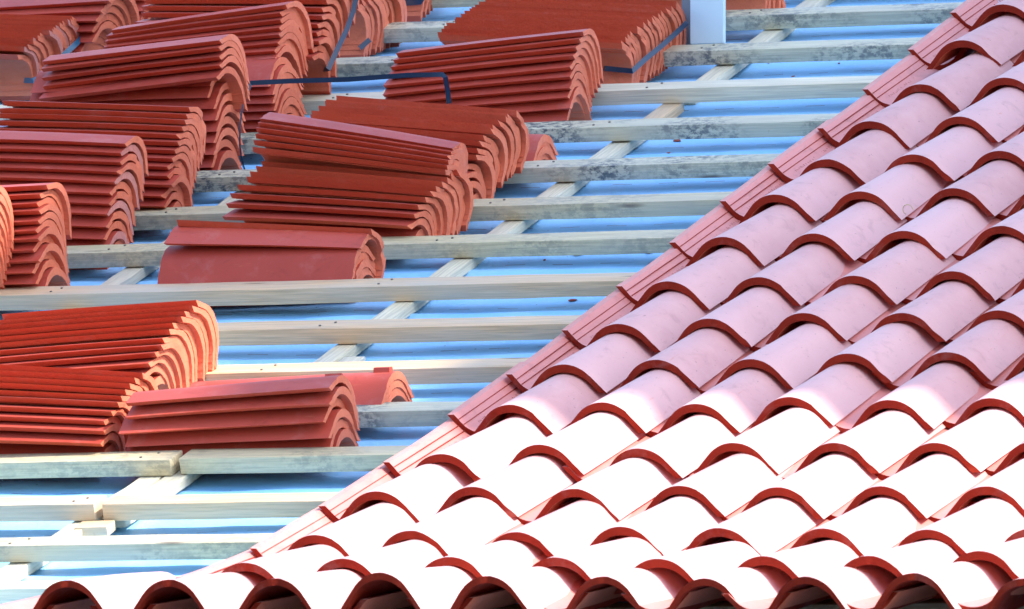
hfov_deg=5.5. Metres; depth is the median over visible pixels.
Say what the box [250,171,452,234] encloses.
stacked tile
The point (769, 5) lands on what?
stacked tile
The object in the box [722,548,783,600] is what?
channel tile
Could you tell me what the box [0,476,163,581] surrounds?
counter batten
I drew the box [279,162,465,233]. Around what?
stacked tile
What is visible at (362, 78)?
packing strap
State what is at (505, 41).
stacked tile
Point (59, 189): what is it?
stacked tile
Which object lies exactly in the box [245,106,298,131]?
stacked tile
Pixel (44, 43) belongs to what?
stacked tile
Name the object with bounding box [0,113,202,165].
stacked tile
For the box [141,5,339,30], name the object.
stacked tile
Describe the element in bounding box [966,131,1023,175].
cover tile
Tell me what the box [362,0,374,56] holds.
stacked tile
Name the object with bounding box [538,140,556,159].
stacked tile
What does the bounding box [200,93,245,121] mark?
stacked tile
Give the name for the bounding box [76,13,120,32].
stacked tile
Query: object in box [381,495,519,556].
cover tile
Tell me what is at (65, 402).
stacked tile
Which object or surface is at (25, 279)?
stacked tile
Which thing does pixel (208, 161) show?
stacked tile
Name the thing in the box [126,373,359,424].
stacked tile
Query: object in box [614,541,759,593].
cover tile
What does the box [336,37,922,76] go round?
wooden batten
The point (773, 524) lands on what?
cover tile
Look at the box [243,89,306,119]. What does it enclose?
stacked tile
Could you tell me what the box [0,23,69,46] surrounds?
stacked tile
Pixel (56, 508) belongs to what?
wooden batten
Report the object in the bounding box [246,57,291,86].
stacked tile
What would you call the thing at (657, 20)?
stacked tile
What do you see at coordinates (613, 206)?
wooden batten
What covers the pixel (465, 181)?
stacked tile
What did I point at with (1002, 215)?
channel tile
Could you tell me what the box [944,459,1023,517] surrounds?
cover tile
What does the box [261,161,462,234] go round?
stacked tile
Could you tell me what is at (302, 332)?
wooden batten
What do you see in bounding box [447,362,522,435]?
channel tile
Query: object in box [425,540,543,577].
cover tile
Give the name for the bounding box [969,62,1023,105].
cover tile
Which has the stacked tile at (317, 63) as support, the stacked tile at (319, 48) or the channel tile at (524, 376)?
the stacked tile at (319, 48)
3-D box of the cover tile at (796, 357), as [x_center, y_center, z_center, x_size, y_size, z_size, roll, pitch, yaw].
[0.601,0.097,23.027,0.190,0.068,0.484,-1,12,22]
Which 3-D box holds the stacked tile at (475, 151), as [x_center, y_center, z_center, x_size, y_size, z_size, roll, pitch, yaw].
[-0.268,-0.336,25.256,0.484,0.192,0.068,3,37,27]
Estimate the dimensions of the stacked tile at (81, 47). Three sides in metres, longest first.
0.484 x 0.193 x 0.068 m
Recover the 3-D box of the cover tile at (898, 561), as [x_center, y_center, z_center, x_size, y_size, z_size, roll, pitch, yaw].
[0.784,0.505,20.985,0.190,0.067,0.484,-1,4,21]
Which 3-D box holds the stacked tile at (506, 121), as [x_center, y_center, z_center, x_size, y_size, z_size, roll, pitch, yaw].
[-0.209,-0.394,25.354,0.484,0.192,0.067,3,18,27]
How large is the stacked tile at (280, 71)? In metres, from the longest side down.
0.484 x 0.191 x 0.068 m
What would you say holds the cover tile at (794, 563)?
on the cover tile at (752, 583)
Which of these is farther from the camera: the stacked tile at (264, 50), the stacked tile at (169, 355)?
the stacked tile at (264, 50)
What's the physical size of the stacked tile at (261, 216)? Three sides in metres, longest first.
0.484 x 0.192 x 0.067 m
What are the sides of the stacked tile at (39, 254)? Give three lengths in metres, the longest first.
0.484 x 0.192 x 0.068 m
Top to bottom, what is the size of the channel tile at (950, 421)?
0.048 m
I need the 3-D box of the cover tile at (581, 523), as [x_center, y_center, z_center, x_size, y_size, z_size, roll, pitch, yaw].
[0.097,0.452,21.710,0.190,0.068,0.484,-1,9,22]
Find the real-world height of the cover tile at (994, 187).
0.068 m
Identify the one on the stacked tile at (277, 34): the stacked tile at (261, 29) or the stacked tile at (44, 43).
the stacked tile at (261, 29)
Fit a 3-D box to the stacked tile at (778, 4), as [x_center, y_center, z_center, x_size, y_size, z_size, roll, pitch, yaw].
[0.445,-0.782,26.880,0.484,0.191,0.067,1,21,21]
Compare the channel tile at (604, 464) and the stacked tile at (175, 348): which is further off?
the stacked tile at (175, 348)
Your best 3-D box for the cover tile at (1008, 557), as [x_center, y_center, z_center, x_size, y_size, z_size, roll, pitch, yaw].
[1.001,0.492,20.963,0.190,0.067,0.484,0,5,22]
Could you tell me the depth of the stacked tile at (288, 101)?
26.04 m
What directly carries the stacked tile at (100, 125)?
on the stacked tile at (163, 134)
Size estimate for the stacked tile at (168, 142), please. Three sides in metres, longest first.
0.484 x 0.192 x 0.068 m
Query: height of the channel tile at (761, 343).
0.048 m
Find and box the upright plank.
[682,0,691,44]
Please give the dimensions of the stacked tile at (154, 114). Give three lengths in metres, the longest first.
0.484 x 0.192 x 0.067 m
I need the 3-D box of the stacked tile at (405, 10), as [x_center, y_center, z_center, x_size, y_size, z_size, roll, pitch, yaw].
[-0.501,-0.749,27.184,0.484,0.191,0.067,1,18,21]
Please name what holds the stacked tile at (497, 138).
on the stacked tile at (482, 138)
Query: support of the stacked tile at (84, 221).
on the stacked tile at (91, 233)
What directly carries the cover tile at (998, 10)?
on the cover tile at (999, 40)
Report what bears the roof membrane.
on the house under roof
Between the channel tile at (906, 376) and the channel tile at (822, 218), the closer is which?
the channel tile at (906, 376)
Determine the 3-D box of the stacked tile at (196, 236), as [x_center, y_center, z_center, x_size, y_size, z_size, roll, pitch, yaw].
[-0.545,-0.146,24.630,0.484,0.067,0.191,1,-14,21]
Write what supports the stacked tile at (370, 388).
on the stacked tile at (397, 383)
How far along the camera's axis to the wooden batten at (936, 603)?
20.98 m
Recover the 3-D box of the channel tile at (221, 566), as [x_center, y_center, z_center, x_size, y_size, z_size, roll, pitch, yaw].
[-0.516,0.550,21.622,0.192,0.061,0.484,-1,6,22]
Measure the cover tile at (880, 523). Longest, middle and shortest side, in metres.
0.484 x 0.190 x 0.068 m
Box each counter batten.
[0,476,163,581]
[101,89,385,284]
[103,470,202,527]
[313,140,645,362]
[339,356,365,361]
[643,103,683,118]
[684,0,834,104]
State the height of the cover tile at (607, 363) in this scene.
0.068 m
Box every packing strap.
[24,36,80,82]
[239,104,244,168]
[249,72,450,103]
[323,0,357,71]
[358,38,370,49]
[405,0,423,5]
[603,21,688,73]
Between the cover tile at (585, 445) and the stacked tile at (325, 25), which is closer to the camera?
the cover tile at (585, 445)
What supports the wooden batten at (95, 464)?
on the counter batten at (15, 571)
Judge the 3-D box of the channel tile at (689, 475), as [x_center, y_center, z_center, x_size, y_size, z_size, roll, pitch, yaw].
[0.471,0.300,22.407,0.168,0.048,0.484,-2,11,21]
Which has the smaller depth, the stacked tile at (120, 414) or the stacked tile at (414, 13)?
the stacked tile at (120, 414)
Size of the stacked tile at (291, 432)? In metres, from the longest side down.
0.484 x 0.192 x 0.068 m
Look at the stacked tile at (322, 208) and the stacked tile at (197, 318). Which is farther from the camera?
the stacked tile at (322, 208)
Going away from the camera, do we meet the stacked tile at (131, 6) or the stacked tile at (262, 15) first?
the stacked tile at (262, 15)
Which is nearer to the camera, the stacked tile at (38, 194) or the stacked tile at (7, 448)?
the stacked tile at (7, 448)
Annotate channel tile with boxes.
[0,595,94,608]
[90,597,199,608]
[175,549,256,577]
[250,507,333,557]
[250,594,306,608]
[299,590,411,608]
[318,463,396,522]
[383,418,470,476]
[406,589,517,608]
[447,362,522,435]
[485,523,523,544]
[506,332,579,392]
[516,481,582,524]
[532,554,547,565]
[543,578,621,608]
[562,289,634,349]
[562,434,651,481]
[605,379,625,394]
[616,247,689,304]
[621,586,723,608]
[625,496,655,520]
[646,395,699,436]
[669,204,739,259]
[683,537,734,549]
[684,451,738,478]
[696,350,753,393]
[720,165,786,220]
[720,481,779,520]
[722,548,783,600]
[722,586,828,608]
[749,305,807,351]
[768,120,834,182]
[782,433,841,479]
[782,519,831,549]
[804,260,863,305]
[817,94,884,146]
[820,211,829,222]
[826,479,881,520]
[835,386,892,433]
[847,584,937,608]
[848,302,906,343]
[856,222,907,263]
[862,51,975,107]
[871,342,947,390]
[875,427,949,480]
[891,517,933,547]
[901,260,959,303]
[905,179,958,221]
[908,16,975,69]
[916,133,931,146]
[928,475,991,522]
[932,593,941,597]
[942,383,991,428]
[945,302,998,343]
[950,0,1006,28]
[951,216,1003,260]
[957,170,969,179]
[957,586,1023,608]
[969,353,1023,389]
[984,441,1023,475]
[995,195,1022,220]
[996,278,1023,303]
[1001,125,1023,142]
[1009,50,1023,63]
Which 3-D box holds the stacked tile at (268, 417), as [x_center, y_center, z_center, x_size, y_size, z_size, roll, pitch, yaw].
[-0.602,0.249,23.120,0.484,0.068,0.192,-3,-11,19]
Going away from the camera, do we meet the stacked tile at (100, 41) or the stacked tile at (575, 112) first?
the stacked tile at (575, 112)
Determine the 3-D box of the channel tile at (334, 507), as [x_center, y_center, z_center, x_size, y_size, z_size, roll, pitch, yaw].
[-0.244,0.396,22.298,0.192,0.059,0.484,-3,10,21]
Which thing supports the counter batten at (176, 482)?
on the roof membrane
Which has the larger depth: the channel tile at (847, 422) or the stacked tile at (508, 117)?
the stacked tile at (508, 117)
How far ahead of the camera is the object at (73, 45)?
27.00 m
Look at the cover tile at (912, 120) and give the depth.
24.95 m
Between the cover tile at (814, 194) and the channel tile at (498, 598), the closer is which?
the channel tile at (498, 598)
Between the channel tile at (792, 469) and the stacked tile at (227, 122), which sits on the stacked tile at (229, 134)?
the stacked tile at (227, 122)
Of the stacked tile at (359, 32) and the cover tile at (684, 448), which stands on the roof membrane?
the stacked tile at (359, 32)
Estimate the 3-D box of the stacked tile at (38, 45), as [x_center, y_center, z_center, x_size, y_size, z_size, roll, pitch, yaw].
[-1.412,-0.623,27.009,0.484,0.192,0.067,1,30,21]
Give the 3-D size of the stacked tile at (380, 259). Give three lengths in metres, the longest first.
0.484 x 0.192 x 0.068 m
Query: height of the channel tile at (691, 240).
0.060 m
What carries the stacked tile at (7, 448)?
on the wooden batten at (95, 464)
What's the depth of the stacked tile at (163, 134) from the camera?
25.46 m
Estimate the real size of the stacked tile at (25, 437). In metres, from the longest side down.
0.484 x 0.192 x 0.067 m
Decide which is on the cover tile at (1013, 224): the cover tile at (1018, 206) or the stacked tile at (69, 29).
the cover tile at (1018, 206)
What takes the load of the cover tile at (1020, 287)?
on the cover tile at (1011, 308)
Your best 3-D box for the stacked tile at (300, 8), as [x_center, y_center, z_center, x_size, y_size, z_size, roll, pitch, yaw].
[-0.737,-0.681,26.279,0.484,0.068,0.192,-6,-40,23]
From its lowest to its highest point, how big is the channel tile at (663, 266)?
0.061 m
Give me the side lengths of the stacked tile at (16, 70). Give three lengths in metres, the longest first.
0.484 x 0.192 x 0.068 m
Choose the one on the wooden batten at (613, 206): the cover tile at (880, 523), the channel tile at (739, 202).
the channel tile at (739, 202)
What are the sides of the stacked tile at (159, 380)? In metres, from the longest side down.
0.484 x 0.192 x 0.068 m
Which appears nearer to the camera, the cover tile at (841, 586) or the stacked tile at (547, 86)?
the cover tile at (841, 586)
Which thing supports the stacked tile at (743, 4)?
on the roof membrane
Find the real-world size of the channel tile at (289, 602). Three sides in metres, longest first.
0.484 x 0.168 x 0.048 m
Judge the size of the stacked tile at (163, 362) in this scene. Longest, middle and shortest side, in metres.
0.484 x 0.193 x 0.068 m
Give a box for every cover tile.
[33,572,175,608]
[134,571,266,608]
[221,544,343,578]
[239,568,364,608]
[287,501,415,556]
[316,539,442,575]
[338,462,474,522]
[341,566,475,608]
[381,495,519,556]
[414,414,551,481]
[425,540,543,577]
[436,453,575,517]
[450,566,581,608]
[472,372,605,434]
[492,498,631,557]
[508,410,645,474]
[531,332,659,392]
[532,537,661,580]
[535,457,684,519]
[566,568,688,608]
[569,368,700,432]
[586,289,720,351]
[590,494,723,555]
[610,412,748,477]
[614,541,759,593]
[620,327,749,387]
[630,245,775,311]
[645,452,793,516]
[658,367,791,433]
[668,565,791,608]
[675,285,804,346]
[686,202,822,265]
[686,496,825,555]
[693,406,839,473]
[715,321,851,388]
[721,241,845,305]
[737,539,858,578]
[739,167,860,223]
[741,451,878,518]
[750,362,884,428]
[766,284,892,343]
[768,565,896,608]
[778,199,906,260]
[790,495,916,556]
[795,408,944,473]
[799,129,916,185]
[815,321,940,382]
[822,162,947,220]
[823,239,955,304]
[835,92,966,148]
[842,451,987,518]
[843,539,960,576]
[851,360,978,429]
[865,196,993,260]
[871,279,995,341]
[873,560,1012,608]
[884,124,1002,180]
[892,51,1014,110]
[895,406,1023,473]
[898,495,1023,554]
[910,318,1023,381]
[916,158,1023,216]
[916,234,1023,300]
[925,85,1023,142]
[926,12,1023,69]
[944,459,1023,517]
[951,371,1023,428]
[952,537,1023,579]
[964,209,1023,255]
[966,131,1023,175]
[966,289,1023,331]
[968,0,1023,31]
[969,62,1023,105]
[987,577,1023,608]
[993,442,1023,472]
[1004,358,1023,380]
[1005,529,1023,541]
[1007,195,1023,215]
[1011,280,1023,296]
[1013,51,1023,65]
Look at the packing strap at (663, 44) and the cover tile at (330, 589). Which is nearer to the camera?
the cover tile at (330, 589)
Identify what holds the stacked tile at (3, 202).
on the stacked tile at (3, 214)
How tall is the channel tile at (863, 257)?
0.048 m
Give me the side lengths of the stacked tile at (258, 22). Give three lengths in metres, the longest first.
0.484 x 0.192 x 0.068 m
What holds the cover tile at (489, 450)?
on the channel tile at (447, 433)
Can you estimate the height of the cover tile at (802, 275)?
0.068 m
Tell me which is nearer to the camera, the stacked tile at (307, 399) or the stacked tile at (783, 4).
the stacked tile at (307, 399)
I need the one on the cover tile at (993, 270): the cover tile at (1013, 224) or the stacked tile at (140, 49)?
the cover tile at (1013, 224)
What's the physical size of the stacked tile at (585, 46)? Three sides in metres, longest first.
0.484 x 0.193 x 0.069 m
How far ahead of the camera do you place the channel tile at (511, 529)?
21.90 m
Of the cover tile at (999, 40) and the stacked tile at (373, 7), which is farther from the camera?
the stacked tile at (373, 7)
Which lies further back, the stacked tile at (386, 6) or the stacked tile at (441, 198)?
the stacked tile at (386, 6)
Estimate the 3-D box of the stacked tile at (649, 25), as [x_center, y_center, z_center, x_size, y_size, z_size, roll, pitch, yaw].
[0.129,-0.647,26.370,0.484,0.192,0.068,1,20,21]
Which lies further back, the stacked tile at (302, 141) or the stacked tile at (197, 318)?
the stacked tile at (302, 141)
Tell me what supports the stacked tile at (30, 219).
on the stacked tile at (28, 229)
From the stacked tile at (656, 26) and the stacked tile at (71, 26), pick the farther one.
the stacked tile at (71, 26)
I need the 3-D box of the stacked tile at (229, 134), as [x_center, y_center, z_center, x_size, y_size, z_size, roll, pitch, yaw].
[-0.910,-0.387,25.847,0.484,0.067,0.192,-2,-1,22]
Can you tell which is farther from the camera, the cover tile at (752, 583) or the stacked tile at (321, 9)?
the stacked tile at (321, 9)
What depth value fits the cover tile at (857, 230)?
23.96 m
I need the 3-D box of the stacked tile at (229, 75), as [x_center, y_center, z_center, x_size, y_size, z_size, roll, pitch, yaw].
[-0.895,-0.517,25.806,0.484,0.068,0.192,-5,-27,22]
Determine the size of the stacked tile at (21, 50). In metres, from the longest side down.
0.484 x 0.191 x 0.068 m
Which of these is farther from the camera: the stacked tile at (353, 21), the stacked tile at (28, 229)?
the stacked tile at (353, 21)
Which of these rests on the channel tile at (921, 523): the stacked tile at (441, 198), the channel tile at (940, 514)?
the channel tile at (940, 514)
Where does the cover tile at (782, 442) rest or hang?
on the cover tile at (725, 487)
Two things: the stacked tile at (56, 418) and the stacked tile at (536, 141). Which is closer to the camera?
the stacked tile at (56, 418)
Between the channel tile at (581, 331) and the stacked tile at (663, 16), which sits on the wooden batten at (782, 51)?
the stacked tile at (663, 16)
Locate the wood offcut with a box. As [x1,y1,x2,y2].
[74,520,115,535]
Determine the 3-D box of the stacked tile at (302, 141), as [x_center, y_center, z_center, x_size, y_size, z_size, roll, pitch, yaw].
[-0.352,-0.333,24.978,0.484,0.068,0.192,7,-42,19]
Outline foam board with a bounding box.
[690,0,725,43]
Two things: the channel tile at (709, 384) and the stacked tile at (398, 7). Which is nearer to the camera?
the channel tile at (709, 384)
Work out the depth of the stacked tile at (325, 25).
26.33 m
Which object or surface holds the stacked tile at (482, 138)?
on the stacked tile at (490, 149)
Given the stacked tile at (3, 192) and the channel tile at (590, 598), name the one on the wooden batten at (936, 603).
the channel tile at (590, 598)
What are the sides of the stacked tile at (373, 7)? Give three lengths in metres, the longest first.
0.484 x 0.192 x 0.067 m
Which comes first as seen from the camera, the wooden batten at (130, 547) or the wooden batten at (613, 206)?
the wooden batten at (130, 547)
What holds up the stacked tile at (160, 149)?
on the stacked tile at (181, 157)
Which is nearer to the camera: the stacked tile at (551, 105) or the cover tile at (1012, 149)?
the cover tile at (1012, 149)
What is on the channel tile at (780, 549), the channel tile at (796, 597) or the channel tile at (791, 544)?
the channel tile at (791, 544)
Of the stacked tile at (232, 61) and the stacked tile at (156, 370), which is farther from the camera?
the stacked tile at (232, 61)
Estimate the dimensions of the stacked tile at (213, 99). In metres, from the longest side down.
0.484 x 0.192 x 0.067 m
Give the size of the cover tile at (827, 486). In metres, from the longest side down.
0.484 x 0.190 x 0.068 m
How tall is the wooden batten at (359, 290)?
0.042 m
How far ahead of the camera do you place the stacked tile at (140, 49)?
25.76 m
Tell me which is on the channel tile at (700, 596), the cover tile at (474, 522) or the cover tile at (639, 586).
the cover tile at (639, 586)
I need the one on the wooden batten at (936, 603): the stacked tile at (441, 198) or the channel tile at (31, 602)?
the channel tile at (31, 602)
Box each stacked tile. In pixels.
[0,0,130,24]
[0,0,139,24]
[0,14,78,24]
[0,17,78,38]
[0,18,74,41]
[0,20,73,52]
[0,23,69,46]
[0,25,67,50]
[0,27,64,50]
[0,29,62,54]
[0,31,53,54]
[0,34,51,56]
[0,36,44,48]
[0,38,46,66]
[0,43,41,70]
[0,45,39,83]
[0,54,33,100]
[0,108,203,159]
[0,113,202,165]
[0,119,199,170]
[0,126,196,176]
[0,131,148,176]
[0,142,144,184]
[0,151,144,192]
[0,161,142,201]
[0,170,139,209]
[0,180,134,217]
[0,185,13,244]
[0,194,13,252]
[0,204,11,259]
[0,215,9,266]
[0,228,8,274]
[0,243,6,281]
[0,264,4,288]
[0,306,215,371]
[0,311,208,373]
[0,316,205,381]
[0,323,197,381]
[0,329,194,384]
[0,336,189,386]
[0,342,187,387]
[0,349,182,387]
[0,364,157,390]
[0,370,149,390]
[0,376,142,391]
[0,383,135,395]
[0,390,130,401]
[0,396,131,413]
[0,403,128,449]
[0,411,124,437]
[0,421,125,451]
[0,431,121,451]
[0,443,115,453]
[1,182,71,239]
[2,101,205,154]
[2,300,218,368]
[3,259,64,285]
[5,252,55,274]
[5,267,69,286]
[7,190,63,219]
[8,243,69,282]
[10,197,57,208]
[11,235,54,253]
[13,204,66,254]
[13,227,68,272]
[14,212,66,256]
[14,219,58,234]
[16,17,79,34]
[30,81,215,102]
[31,71,213,92]
[39,66,247,111]
[41,40,248,88]
[41,356,175,388]
[42,34,249,83]
[42,48,249,95]
[42,55,250,101]
[62,6,125,25]
[66,231,129,245]
[67,191,135,226]
[69,240,122,269]
[70,200,133,235]
[71,211,133,242]
[71,221,129,242]
[72,31,106,52]
[74,21,116,42]
[74,82,228,108]
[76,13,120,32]
[85,37,106,50]
[88,44,103,50]
[104,13,308,62]
[104,19,307,65]
[106,7,308,53]
[109,364,170,389]
[111,1,313,53]
[119,398,344,434]
[125,409,359,446]
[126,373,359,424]
[126,386,359,430]
[126,419,350,454]
[135,1,150,11]
[135,19,334,45]
[139,4,154,19]
[139,192,184,207]
[140,137,195,182]
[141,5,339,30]
[141,11,339,57]
[143,184,184,203]
[144,167,184,178]
[144,175,192,206]
[145,0,343,43]
[145,145,193,188]
[147,153,192,194]
[147,160,186,177]
[151,376,165,385]
[158,245,375,283]
[164,226,377,249]
[167,201,181,206]
[177,220,385,277]
[190,367,413,404]
[199,139,241,167]
[199,150,241,170]
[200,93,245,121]
[204,105,246,132]
[205,128,243,155]
[206,116,242,144]
[210,267,373,306]
[222,209,430,235]
[226,200,434,235]
[230,193,436,235]
[237,26,307,71]
[237,184,443,235]
[241,32,306,76]
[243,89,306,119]
[243,97,304,128]
[244,39,302,77]
[245,45,303,86]
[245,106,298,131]
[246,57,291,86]
[246,73,302,103]
[246,83,303,111]
[247,177,450,234]
[249,65,302,95]
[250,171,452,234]
[253,140,459,171]
[253,147,454,176]
[255,133,462,172]
[256,127,463,173]
[256,166,458,234]
[258,121,465,173]
[260,112,467,175]
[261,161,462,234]
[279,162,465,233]
[283,224,424,236]
[300,52,330,94]
[308,45,330,76]
[310,114,507,187]
[311,111,507,148]
[312,29,333,43]
[313,37,336,76]
[319,106,514,180]
[325,101,519,177]
[326,99,520,175]
[333,429,358,446]
[336,96,528,173]
[337,0,349,37]
[340,7,368,57]
[350,0,355,24]
[353,252,374,278]
[354,124,499,190]
[355,259,375,278]
[359,4,370,56]
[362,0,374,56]
[364,0,379,54]
[371,0,384,52]
[378,0,386,51]
[381,0,388,49]
[383,57,592,101]
[383,64,591,106]
[385,72,591,110]
[385,379,412,401]
[386,0,393,47]
[388,388,407,401]
[389,49,594,97]
[390,0,403,46]
[391,42,597,92]
[393,35,600,87]
[396,29,602,82]
[402,0,406,21]
[406,0,424,21]
[422,0,429,17]
[425,79,590,115]
[426,0,431,14]
[426,136,497,193]
[437,32,631,54]
[439,34,634,83]
[441,29,636,82]
[444,26,639,82]
[446,23,641,82]
[453,170,473,230]
[455,19,648,82]
[456,17,650,82]
[461,14,654,80]
[464,11,658,77]
[466,147,495,178]
[467,163,482,177]
[467,171,485,198]
[468,154,495,198]
[469,8,662,75]
[471,181,484,198]
[472,7,665,73]
[475,5,668,71]
[476,87,591,119]
[479,2,671,68]
[485,0,678,66]
[512,0,682,44]
[519,96,585,121]
[526,134,557,160]
[536,146,555,160]
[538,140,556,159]
[540,154,549,159]
[559,0,686,44]
[622,0,685,20]
[662,0,767,9]
[767,0,770,8]
[771,0,775,7]
[775,0,780,7]
[781,0,785,7]
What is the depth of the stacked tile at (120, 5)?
27.13 m
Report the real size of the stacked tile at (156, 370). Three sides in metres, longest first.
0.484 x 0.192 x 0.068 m
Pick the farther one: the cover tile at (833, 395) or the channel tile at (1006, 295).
the channel tile at (1006, 295)
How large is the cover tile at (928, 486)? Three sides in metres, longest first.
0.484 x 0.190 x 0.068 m
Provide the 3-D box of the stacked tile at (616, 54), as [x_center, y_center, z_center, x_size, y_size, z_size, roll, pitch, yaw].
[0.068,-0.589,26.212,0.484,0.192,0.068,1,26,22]
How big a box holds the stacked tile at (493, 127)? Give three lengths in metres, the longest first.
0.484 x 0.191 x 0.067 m
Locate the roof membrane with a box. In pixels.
[0,0,965,603]
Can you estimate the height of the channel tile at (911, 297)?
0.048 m
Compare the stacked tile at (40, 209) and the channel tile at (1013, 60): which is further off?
the channel tile at (1013, 60)
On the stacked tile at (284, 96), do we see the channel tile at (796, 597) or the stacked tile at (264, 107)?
the stacked tile at (264, 107)
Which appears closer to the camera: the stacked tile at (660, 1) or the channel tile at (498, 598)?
the channel tile at (498, 598)
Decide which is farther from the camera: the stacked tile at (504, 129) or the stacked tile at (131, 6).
the stacked tile at (131, 6)
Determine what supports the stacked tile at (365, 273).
on the roof membrane
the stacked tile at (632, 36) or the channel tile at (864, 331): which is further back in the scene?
the stacked tile at (632, 36)
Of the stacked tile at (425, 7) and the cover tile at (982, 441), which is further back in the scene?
the stacked tile at (425, 7)
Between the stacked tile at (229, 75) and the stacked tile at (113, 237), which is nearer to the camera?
the stacked tile at (113, 237)
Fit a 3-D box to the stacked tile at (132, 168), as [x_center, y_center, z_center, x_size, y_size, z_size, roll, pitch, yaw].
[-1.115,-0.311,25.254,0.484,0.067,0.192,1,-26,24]
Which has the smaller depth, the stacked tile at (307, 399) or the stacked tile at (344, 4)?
the stacked tile at (307, 399)
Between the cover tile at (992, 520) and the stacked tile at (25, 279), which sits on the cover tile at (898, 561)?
the cover tile at (992, 520)
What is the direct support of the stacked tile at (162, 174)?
on the stacked tile at (182, 181)
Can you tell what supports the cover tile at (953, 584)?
on the wooden batten at (936, 603)
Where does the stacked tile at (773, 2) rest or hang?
on the roof membrane
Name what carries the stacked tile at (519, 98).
on the stacked tile at (551, 105)
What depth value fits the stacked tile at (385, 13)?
27.00 m
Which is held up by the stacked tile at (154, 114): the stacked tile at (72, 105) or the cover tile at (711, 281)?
the stacked tile at (72, 105)
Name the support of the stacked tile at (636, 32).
on the stacked tile at (632, 36)
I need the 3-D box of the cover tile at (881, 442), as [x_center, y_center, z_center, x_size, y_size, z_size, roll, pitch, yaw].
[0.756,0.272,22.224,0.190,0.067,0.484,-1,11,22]
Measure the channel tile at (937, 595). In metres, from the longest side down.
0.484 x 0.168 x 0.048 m
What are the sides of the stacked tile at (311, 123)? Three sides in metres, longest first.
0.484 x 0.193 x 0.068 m
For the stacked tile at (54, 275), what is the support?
on the roof membrane
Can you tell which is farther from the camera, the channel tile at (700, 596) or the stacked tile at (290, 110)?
the stacked tile at (290, 110)
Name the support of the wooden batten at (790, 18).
on the counter batten at (723, 72)
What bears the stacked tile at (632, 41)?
on the stacked tile at (626, 41)
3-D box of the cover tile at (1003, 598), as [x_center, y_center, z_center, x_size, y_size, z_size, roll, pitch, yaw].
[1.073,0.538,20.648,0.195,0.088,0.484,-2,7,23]
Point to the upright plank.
(686, 6)
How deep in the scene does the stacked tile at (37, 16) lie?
27.07 m
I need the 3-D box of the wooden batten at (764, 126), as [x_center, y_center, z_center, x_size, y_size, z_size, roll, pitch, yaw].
[0.639,-0.429,25.486,6.000,0.043,0.081,-1,15,22]
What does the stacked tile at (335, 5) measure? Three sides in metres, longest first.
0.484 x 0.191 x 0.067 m
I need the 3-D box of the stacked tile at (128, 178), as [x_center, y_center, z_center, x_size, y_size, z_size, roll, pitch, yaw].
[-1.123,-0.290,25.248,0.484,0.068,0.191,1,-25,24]
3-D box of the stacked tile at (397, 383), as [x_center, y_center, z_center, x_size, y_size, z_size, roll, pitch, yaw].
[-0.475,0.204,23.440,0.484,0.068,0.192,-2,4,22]
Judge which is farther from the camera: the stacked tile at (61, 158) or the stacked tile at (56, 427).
the stacked tile at (61, 158)
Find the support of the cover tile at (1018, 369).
on the cover tile at (1008, 395)
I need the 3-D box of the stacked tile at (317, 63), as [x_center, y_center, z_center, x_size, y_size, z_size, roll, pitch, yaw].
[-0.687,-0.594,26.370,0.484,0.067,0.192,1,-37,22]
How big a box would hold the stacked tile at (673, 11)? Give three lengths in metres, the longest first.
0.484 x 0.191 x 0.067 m
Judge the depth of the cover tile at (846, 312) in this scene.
23.24 m
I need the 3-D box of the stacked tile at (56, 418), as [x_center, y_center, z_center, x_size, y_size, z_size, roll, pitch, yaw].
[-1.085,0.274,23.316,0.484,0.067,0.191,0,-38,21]
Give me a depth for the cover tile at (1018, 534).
21.03 m
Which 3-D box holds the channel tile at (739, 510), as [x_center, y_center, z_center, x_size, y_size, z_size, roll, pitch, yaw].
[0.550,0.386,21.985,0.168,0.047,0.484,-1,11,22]
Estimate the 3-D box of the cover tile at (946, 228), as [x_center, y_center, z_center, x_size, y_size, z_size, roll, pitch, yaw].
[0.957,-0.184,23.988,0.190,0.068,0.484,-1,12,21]
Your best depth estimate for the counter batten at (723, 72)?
26.52 m
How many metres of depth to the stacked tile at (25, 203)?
24.76 m
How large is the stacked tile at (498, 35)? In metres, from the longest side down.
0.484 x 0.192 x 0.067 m
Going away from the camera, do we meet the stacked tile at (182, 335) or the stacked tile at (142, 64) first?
the stacked tile at (182, 335)
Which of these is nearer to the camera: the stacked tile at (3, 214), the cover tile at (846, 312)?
the cover tile at (846, 312)
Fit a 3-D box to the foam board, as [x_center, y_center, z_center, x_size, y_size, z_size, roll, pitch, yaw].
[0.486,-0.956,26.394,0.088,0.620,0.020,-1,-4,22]
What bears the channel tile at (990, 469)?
on the channel tile at (940, 514)
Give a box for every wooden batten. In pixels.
[0,75,879,119]
[0,272,636,310]
[0,450,182,478]
[0,496,106,521]
[0,533,273,562]
[0,580,62,603]
[67,229,685,268]
[102,492,338,520]
[133,191,733,230]
[179,445,409,473]
[193,153,780,192]
[205,357,529,384]
[217,315,580,345]
[241,113,838,153]
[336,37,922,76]
[356,401,464,427]
[383,2,962,42]
[400,598,1023,608]
[431,0,484,7]
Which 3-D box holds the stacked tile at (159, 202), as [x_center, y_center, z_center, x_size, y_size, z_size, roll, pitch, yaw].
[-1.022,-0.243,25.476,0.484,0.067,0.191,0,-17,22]
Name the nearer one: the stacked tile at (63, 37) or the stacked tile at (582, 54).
the stacked tile at (582, 54)
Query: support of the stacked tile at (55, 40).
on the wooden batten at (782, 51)
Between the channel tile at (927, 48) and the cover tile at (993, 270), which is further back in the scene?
the channel tile at (927, 48)

